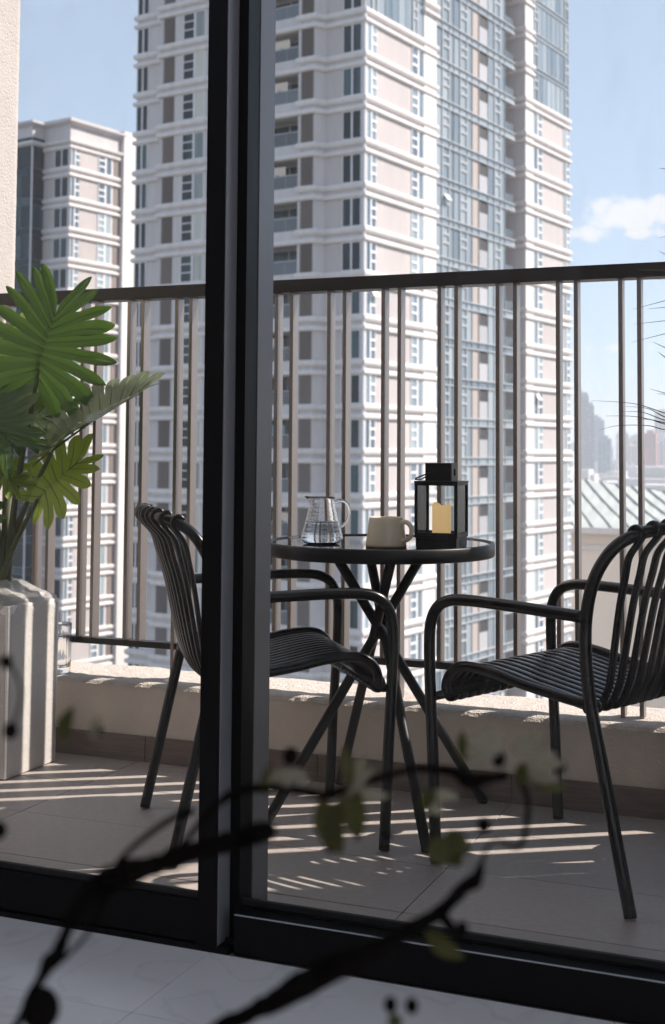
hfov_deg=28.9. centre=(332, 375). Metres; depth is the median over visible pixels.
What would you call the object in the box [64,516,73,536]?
window
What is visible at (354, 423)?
window
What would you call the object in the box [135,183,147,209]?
window
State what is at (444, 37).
window frame
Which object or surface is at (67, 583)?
window
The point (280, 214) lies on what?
balcony door
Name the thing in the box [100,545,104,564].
window
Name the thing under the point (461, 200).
window frame
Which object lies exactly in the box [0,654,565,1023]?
blossom branch
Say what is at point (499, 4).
window frame
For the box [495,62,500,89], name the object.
window frame
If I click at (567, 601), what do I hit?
window
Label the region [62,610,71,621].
window
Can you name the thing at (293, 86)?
balcony door
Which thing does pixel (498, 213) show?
window frame
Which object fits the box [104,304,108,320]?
window
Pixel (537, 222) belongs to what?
window
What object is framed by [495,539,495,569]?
window frame
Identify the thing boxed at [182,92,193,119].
window
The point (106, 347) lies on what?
window
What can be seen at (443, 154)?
window frame
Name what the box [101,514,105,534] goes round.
window
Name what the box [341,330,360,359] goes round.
window
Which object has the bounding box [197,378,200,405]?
window
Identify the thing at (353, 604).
window
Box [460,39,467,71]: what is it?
window frame
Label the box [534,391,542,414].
window
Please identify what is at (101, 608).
window
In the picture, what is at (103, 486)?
window
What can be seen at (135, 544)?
window
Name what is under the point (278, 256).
balcony door
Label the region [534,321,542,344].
window
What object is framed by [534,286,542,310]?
window
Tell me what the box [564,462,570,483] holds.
window
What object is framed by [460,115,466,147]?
window frame
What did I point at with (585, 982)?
sliding door
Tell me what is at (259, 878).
door mullion
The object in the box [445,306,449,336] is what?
window frame
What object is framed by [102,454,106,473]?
window
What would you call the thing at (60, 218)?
window
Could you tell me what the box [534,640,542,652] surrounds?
window
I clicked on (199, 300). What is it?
window
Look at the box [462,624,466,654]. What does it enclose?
window frame
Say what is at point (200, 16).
window
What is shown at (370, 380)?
window
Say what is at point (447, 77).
window frame
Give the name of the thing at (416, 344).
window
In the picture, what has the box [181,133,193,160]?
window
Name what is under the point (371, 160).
window
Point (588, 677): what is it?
slatted armchair
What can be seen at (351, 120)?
window
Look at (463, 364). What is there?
window frame
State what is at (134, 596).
window
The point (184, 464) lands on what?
window
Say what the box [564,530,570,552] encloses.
window
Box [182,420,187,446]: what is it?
window
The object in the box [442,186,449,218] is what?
window frame
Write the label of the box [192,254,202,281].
window
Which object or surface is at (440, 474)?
candle lantern
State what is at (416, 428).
window
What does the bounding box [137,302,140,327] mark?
window
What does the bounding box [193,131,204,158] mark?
window
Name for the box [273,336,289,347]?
balcony door
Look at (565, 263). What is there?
window
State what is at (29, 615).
planter box
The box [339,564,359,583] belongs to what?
window
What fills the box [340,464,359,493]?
window
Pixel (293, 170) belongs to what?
balcony door
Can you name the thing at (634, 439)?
city building
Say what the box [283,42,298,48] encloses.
balcony door
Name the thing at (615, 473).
city building
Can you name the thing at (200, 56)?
window
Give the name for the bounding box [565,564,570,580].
window
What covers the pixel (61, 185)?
window
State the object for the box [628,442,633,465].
city building
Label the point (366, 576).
window
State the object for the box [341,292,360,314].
window
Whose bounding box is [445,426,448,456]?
window frame
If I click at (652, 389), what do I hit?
grass plant
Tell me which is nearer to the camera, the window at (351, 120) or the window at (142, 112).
the window at (351, 120)
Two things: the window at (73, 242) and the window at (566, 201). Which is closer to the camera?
the window at (566, 201)
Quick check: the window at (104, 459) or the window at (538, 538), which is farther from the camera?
the window at (104, 459)
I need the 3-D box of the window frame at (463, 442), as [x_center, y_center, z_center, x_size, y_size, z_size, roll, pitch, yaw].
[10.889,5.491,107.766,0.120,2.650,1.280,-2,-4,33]
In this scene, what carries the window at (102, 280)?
in the apartment block
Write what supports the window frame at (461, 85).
in the apartment tower
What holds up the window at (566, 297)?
in the apartment tower
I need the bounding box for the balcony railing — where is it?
[0,262,664,718]
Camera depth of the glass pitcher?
3.51 m
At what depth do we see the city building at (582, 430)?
1496.59 m
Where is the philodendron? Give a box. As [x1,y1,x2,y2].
[0,263,164,580]
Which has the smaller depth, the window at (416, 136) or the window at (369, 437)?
the window at (369, 437)
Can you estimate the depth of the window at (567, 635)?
124.39 m
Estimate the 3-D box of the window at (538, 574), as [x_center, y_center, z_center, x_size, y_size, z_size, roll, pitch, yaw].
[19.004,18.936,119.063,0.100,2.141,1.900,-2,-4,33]
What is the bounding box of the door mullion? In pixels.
[251,0,275,899]
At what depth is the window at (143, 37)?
107.55 m
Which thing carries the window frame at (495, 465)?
in the apartment tower
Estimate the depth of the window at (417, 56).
102.12 m
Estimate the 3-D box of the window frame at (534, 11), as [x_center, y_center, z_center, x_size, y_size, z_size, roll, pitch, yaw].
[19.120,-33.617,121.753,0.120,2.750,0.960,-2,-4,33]
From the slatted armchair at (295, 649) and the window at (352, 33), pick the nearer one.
the slatted armchair at (295, 649)
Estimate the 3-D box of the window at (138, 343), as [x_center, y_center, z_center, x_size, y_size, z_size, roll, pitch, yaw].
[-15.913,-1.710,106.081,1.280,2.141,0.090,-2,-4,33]
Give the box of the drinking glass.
[57,622,71,673]
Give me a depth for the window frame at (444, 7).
107.50 m
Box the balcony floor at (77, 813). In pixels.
[0,752,664,960]
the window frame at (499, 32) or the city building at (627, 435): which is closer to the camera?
the window frame at (499, 32)
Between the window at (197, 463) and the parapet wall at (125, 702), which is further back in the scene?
the window at (197, 463)
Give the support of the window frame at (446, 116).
in the apartment tower
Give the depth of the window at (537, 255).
120.64 m
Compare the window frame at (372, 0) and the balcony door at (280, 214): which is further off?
the balcony door at (280, 214)
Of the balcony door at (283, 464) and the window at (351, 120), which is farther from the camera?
the balcony door at (283, 464)
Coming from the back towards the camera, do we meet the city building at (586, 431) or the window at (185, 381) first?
the city building at (586, 431)
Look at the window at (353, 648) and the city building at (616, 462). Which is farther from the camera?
the city building at (616, 462)
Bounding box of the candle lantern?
[414,463,468,548]
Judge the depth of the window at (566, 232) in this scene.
126.57 m
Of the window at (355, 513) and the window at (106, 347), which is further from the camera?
the window at (106, 347)
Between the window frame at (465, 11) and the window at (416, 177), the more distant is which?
the window frame at (465, 11)
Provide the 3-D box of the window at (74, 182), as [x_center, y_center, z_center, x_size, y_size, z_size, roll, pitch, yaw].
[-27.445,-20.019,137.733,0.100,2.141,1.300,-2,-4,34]
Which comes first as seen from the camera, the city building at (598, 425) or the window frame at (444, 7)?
the window frame at (444, 7)
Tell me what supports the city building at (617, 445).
on the city ground
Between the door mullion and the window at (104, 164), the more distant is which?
the window at (104, 164)
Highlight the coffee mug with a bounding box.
[365,516,413,547]
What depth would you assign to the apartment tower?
103.40 m
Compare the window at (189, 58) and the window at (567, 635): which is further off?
the window at (567, 635)
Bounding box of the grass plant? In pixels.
[591,168,664,429]
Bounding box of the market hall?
[570,479,664,707]
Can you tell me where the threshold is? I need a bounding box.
[229,952,636,1023]
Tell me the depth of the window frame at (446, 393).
105.62 m
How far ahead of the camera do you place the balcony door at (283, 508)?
99.01 m
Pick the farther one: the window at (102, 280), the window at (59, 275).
the window at (102, 280)
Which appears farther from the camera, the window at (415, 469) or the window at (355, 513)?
the window at (415, 469)
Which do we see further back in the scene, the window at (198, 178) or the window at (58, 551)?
the window at (58, 551)
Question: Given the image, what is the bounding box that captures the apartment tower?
[124,0,573,698]
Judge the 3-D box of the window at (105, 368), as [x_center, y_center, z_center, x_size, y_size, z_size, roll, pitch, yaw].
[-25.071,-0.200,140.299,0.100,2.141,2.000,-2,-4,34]
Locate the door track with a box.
[0,908,233,955]
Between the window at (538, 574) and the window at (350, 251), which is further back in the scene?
the window at (538, 574)
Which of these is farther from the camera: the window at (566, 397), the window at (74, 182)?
the window at (74, 182)
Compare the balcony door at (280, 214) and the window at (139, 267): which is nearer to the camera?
the balcony door at (280, 214)
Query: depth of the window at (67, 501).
135.66 m
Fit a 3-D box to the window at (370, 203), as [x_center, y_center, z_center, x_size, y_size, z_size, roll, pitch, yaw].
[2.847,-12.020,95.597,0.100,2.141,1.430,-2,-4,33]
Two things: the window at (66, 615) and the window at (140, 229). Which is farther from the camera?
the window at (66, 615)
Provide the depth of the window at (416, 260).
101.20 m
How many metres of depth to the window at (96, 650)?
138.53 m
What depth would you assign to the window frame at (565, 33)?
127.65 m
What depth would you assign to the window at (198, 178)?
102.40 m
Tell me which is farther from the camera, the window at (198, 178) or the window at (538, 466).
the window at (538, 466)
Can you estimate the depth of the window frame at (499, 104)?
115.33 m
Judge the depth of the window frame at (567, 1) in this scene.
128.40 m
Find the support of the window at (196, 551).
in the apartment tower
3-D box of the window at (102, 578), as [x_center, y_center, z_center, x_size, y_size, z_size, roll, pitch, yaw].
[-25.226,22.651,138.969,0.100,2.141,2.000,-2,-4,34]
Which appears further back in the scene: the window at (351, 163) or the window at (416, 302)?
the window at (416, 302)
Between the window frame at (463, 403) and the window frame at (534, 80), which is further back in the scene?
the window frame at (534, 80)
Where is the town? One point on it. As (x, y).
(654, 478)
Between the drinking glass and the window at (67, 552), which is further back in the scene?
the window at (67, 552)
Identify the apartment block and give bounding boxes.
[12,117,135,665]
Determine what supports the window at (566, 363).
in the apartment tower
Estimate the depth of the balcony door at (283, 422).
99.22 m
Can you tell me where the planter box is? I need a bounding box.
[0,577,58,779]
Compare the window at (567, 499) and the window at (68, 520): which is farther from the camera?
the window at (68, 520)
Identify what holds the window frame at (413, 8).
in the apartment tower
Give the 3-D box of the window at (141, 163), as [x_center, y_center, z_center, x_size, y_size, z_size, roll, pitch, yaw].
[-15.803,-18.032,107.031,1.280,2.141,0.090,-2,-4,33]
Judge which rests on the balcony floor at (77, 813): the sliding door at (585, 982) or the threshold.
the threshold
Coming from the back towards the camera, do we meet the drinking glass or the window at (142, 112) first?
the window at (142, 112)
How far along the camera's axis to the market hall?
149.08 m
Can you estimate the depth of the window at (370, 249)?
95.31 m
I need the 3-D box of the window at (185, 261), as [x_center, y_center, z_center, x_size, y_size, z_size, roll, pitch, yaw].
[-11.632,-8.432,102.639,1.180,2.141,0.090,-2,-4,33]
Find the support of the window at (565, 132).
in the apartment tower
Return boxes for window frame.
[371,0,377,11]
[412,0,417,34]
[442,110,449,139]
[442,146,449,178]
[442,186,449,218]
[442,225,449,257]
[442,265,449,296]
[443,0,449,22]
[443,29,449,61]
[443,71,449,100]
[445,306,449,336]
[445,346,449,376]
[445,386,448,416]
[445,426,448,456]
[445,563,448,577]
[445,587,448,618]
[445,626,448,659]
[460,5,467,33]
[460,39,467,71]
[460,77,467,108]
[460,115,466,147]
[460,154,466,185]
[460,192,466,223]
[460,231,466,262]
[462,310,466,339]
[462,349,466,378]
[462,387,466,417]
[462,426,466,456]
[462,584,466,614]
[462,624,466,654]
[495,0,500,17]
[495,26,500,53]
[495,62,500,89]
[495,98,500,125]
[495,134,500,161]
[495,169,500,198]
[495,205,500,234]
[495,242,500,269]
[495,465,495,494]
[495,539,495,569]
[533,2,537,33]
[533,37,537,67]
[533,71,537,101]
[564,0,568,21]
[564,25,568,53]
[564,57,568,86]
[564,90,568,118]
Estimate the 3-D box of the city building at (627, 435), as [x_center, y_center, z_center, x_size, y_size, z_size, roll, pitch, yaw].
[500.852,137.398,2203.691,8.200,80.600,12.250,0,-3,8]
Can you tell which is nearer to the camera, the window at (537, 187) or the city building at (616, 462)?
the window at (537, 187)
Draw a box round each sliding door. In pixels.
[0,0,239,946]
[229,0,664,1023]
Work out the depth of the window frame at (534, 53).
121.24 m
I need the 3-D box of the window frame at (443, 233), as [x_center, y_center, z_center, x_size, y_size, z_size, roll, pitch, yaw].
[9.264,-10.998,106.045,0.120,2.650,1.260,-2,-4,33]
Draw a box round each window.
[52,268,66,288]
[53,207,67,228]
[53,237,67,258]
[54,149,68,167]
[54,176,68,197]
[54,579,60,599]
[55,516,61,536]
[55,548,61,568]
[62,579,71,599]
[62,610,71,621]
[63,547,72,568]
[64,485,73,505]
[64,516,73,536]
[68,268,77,288]
[69,207,78,228]
[69,237,78,258]
[70,176,79,197]
[71,149,79,167]
[90,636,103,658]
[96,273,109,288]
[97,213,110,234]
[97,243,109,263]
[98,156,111,175]
[98,183,110,204]
[99,606,103,625]
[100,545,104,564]
[100,575,104,595]
[101,484,105,503]
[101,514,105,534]
[102,424,106,443]
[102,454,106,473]
[103,366,107,383]
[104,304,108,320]
[104,344,108,353]
[128,623,139,649]
[132,582,136,608]
[133,542,137,567]
[134,222,146,248]
[134,262,145,286]
[134,461,138,486]
[134,501,137,527]
[135,144,147,170]
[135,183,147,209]
[135,393,139,406]
[135,421,138,446]
[136,105,148,131]
[136,341,140,366]
[137,27,149,53]
[137,66,148,92]
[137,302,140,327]
[138,0,149,15]
[180,214,192,241]
[180,255,191,282]
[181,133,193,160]
[181,173,192,200]
[181,504,186,518]
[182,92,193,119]
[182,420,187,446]
[182,462,186,488]
[183,12,194,39]
[183,52,194,79]
[183,337,188,364]
[183,379,187,405]
[184,299,188,323]
[192,213,203,240]
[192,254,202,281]
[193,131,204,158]
[193,172,203,199]
[194,50,205,77]
[194,90,204,117]
[195,9,205,37]
[195,547,198,573]
[196,462,199,489]
[196,504,199,531]
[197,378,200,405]
[197,420,200,447]
[198,299,201,322]
[198,337,201,363]
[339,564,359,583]
[340,374,360,403]
[340,419,359,448]
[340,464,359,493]
[340,509,359,533]
[340,645,358,674]
[341,241,360,270]
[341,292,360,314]
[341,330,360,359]
[342,65,361,96]
[342,109,361,139]
[342,153,361,183]
[342,197,361,226]
[343,0,362,10]
[343,22,362,53]
[349,600,358,629]
[363,600,373,629]
[364,419,374,448]
[364,464,374,493]
[364,509,374,533]
[364,564,369,583]
[365,241,375,271]
[365,292,375,315]
[365,330,375,359]
[365,374,375,403]
[366,65,376,97]
[366,109,376,140]
[366,153,376,183]
[366,197,375,227]
[367,22,376,54]
[409,590,421,619]
[409,633,421,658]
[410,295,422,323]
[410,337,422,365]
[410,379,422,406]
[410,421,422,448]
[410,464,421,491]
[410,506,413,526]
[411,46,423,77]
[411,87,422,118]
[411,128,422,158]
[411,170,422,199]
[411,211,422,241]
[411,253,422,273]
[415,675,421,688]
[416,566,421,575]
[533,112,541,137]
[533,146,541,171]
[533,181,541,206]
[533,216,541,240]
[534,251,541,267]
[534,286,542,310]
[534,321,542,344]
[534,356,542,379]
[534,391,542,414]
[534,427,542,449]
[534,462,542,485]
[534,498,542,521]
[534,533,542,556]
[534,569,542,592]
[534,616,542,628]
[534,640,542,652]
[563,128,568,151]
[563,161,568,183]
[563,194,569,217]
[563,227,569,250]
[563,260,569,283]
[564,294,569,316]
[564,327,569,349]
[564,361,569,382]
[564,394,569,416]
[564,428,569,449]
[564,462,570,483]
[564,496,570,517]
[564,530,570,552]
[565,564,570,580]
[565,598,570,608]
[565,632,570,641]
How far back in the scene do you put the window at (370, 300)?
95.12 m
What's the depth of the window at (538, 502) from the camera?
119.31 m
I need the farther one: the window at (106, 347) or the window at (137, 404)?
the window at (106, 347)
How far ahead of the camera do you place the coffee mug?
3.39 m
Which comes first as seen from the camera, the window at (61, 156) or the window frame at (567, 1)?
the window frame at (567, 1)
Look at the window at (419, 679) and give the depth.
99.90 m
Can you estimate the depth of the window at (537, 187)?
120.98 m
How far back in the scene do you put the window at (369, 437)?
94.54 m
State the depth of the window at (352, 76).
96.01 m
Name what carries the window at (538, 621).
in the apartment tower
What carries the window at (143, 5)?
in the apartment tower
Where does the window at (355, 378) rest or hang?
in the apartment tower
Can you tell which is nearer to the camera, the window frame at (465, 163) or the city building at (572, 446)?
the window frame at (465, 163)
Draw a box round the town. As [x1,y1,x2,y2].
[570,452,664,491]
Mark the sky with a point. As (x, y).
(76, 60)
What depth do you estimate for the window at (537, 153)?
121.19 m
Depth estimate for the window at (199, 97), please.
102.77 m
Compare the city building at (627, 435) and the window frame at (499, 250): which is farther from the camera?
the city building at (627, 435)
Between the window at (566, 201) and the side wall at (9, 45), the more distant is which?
the window at (566, 201)
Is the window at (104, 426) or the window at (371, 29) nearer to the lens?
the window at (371, 29)
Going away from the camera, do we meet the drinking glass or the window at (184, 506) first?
the drinking glass
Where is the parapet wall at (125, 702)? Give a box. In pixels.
[55,661,664,819]
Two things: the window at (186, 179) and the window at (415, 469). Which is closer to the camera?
the window at (415, 469)
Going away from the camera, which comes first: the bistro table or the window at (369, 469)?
the bistro table
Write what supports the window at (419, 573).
in the apartment tower
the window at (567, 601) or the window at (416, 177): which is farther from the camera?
the window at (567, 601)
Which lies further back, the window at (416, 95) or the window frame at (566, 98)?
the window frame at (566, 98)
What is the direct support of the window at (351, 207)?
in the apartment tower
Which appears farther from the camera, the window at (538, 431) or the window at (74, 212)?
the window at (74, 212)
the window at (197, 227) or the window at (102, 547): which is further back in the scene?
the window at (102, 547)
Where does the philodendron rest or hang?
in the planter box
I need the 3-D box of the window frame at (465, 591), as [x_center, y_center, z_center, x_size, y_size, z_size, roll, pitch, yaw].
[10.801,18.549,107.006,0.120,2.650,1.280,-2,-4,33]
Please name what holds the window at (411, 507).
in the apartment tower
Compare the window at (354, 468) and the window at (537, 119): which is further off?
the window at (537, 119)
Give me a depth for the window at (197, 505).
100.66 m
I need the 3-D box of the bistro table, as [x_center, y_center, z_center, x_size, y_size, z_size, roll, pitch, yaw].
[0.130,0.837,3.581,0.636,0.751,0.636,-1,-4,22]
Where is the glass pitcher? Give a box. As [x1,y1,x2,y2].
[301,496,350,544]
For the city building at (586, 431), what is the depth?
1507.39 m
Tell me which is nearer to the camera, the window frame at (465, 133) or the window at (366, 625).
the window at (366, 625)
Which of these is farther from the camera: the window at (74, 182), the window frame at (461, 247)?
the window at (74, 182)
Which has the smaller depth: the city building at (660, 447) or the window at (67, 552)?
the window at (67, 552)
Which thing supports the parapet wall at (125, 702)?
on the balcony floor at (77, 813)
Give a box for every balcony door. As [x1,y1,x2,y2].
[270,602,284,609]
[271,463,285,477]
[271,507,287,521]
[271,557,287,565]
[272,378,286,390]
[272,421,288,433]
[273,251,296,261]
[273,295,289,304]
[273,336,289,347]
[274,209,296,218]
[275,125,297,133]
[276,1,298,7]
[276,167,297,176]
[278,83,297,91]
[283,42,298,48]
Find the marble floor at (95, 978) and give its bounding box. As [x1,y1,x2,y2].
[0,916,622,1023]
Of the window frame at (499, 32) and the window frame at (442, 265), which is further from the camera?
the window frame at (499, 32)
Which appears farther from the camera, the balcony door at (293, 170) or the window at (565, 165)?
the window at (565, 165)
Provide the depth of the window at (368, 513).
94.03 m
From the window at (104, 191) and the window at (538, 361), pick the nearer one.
the window at (538, 361)
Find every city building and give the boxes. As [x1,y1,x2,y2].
[570,442,573,451]
[581,392,583,468]
[584,392,588,468]
[589,402,593,472]
[594,417,603,461]
[598,435,611,473]
[611,459,618,470]
[611,471,618,475]
[616,431,618,458]
[626,432,628,461]
[626,470,637,477]
[628,435,637,465]
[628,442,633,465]
[644,430,656,465]
[654,409,664,434]
[657,432,664,463]
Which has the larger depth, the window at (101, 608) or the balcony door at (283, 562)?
the window at (101, 608)
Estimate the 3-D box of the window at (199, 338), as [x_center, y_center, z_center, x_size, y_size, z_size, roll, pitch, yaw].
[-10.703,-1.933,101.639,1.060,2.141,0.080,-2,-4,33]
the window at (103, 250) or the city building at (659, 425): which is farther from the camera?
the city building at (659, 425)
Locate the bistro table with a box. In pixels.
[268,534,494,852]
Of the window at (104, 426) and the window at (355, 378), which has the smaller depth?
the window at (355, 378)
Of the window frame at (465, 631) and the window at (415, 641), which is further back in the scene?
the window frame at (465, 631)
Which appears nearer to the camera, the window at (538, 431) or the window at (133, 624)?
the window at (133, 624)
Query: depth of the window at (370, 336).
94.96 m
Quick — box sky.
[18,0,664,458]
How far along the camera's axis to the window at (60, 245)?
137.39 m
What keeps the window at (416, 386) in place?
in the apartment tower
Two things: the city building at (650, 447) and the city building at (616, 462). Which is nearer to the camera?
the city building at (616, 462)
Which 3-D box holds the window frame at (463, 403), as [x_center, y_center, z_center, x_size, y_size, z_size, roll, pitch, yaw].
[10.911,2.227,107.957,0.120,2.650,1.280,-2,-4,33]
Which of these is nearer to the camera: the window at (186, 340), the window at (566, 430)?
the window at (186, 340)
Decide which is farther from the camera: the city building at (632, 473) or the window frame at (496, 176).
the city building at (632, 473)
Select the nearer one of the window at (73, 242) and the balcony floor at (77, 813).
the balcony floor at (77, 813)
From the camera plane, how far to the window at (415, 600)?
99.66 m
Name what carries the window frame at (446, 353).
in the apartment tower
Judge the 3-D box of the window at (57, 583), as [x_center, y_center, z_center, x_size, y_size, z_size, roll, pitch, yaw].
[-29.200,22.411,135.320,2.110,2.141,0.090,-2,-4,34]
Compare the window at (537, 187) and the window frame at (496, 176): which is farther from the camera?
the window at (537, 187)
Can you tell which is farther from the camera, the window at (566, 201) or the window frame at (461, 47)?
the window at (566, 201)
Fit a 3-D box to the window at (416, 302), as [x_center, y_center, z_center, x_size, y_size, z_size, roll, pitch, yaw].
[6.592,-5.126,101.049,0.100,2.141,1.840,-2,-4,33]
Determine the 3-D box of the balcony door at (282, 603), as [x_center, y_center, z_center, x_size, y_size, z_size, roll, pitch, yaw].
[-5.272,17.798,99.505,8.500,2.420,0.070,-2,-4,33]
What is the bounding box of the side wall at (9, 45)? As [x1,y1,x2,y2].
[0,0,20,526]
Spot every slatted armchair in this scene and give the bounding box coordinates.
[134,503,398,852]
[424,519,664,921]
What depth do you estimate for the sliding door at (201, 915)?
2.65 m
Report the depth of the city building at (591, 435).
1517.76 m
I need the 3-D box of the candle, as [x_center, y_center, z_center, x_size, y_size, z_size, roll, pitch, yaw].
[0.291,0.382,3.449,0.050,0.085,0.050,-1,-4,22]
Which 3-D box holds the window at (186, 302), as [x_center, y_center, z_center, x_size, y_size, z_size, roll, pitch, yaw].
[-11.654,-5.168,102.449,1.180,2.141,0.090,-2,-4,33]
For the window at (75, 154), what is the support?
in the apartment block
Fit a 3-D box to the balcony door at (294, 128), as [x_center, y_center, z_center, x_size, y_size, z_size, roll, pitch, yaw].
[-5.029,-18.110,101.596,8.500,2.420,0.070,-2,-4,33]
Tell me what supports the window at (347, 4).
in the apartment tower
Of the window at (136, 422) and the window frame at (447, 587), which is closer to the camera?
the window frame at (447, 587)
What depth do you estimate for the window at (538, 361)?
120.13 m
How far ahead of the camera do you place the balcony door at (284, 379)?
99.54 m
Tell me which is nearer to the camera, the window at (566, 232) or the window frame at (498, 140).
the window frame at (498, 140)
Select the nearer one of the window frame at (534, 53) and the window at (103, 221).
the window frame at (534, 53)
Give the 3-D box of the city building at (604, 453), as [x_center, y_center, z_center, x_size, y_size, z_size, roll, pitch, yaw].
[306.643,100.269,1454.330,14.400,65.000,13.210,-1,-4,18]
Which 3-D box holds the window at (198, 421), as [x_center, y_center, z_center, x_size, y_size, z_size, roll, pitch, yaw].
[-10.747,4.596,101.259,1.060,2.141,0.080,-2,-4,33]
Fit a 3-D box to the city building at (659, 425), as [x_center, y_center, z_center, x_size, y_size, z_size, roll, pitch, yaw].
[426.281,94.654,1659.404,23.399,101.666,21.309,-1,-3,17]
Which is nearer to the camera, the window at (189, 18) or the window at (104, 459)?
the window at (189, 18)
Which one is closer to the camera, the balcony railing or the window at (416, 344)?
the balcony railing
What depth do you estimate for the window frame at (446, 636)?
104.55 m
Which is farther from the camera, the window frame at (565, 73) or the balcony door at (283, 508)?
the window frame at (565, 73)
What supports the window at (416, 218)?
in the apartment tower
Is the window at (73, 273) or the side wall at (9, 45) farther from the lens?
the window at (73, 273)
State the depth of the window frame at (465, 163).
109.03 m
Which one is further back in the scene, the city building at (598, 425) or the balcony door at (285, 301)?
the city building at (598, 425)
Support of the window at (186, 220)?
in the apartment tower
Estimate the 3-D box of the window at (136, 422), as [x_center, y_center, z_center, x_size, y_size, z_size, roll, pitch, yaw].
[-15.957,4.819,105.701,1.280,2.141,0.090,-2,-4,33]
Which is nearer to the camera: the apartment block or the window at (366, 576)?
the window at (366, 576)
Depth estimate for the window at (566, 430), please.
125.43 m
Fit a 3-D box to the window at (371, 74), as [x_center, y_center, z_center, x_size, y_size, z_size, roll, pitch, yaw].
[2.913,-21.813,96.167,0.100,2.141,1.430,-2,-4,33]
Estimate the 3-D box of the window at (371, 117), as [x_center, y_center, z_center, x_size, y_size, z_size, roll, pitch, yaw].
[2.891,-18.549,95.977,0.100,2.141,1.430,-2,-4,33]
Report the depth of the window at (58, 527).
135.39 m
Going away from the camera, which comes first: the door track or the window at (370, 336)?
the door track
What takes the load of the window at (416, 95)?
in the apartment tower
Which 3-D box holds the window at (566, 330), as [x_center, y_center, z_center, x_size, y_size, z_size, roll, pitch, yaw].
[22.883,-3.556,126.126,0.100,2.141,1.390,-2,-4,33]
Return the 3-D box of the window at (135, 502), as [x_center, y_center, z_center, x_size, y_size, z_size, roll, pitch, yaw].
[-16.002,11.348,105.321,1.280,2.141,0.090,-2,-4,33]
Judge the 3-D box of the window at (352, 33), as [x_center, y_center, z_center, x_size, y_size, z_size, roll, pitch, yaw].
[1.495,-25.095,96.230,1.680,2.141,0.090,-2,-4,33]
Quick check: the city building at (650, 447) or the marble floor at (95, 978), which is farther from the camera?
the city building at (650, 447)
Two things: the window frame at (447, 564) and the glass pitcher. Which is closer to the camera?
the glass pitcher
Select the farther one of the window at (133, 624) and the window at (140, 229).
the window at (140, 229)
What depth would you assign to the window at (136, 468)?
105.49 m
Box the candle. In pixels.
[432,502,450,532]
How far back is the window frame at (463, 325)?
108.68 m
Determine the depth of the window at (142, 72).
107.36 m

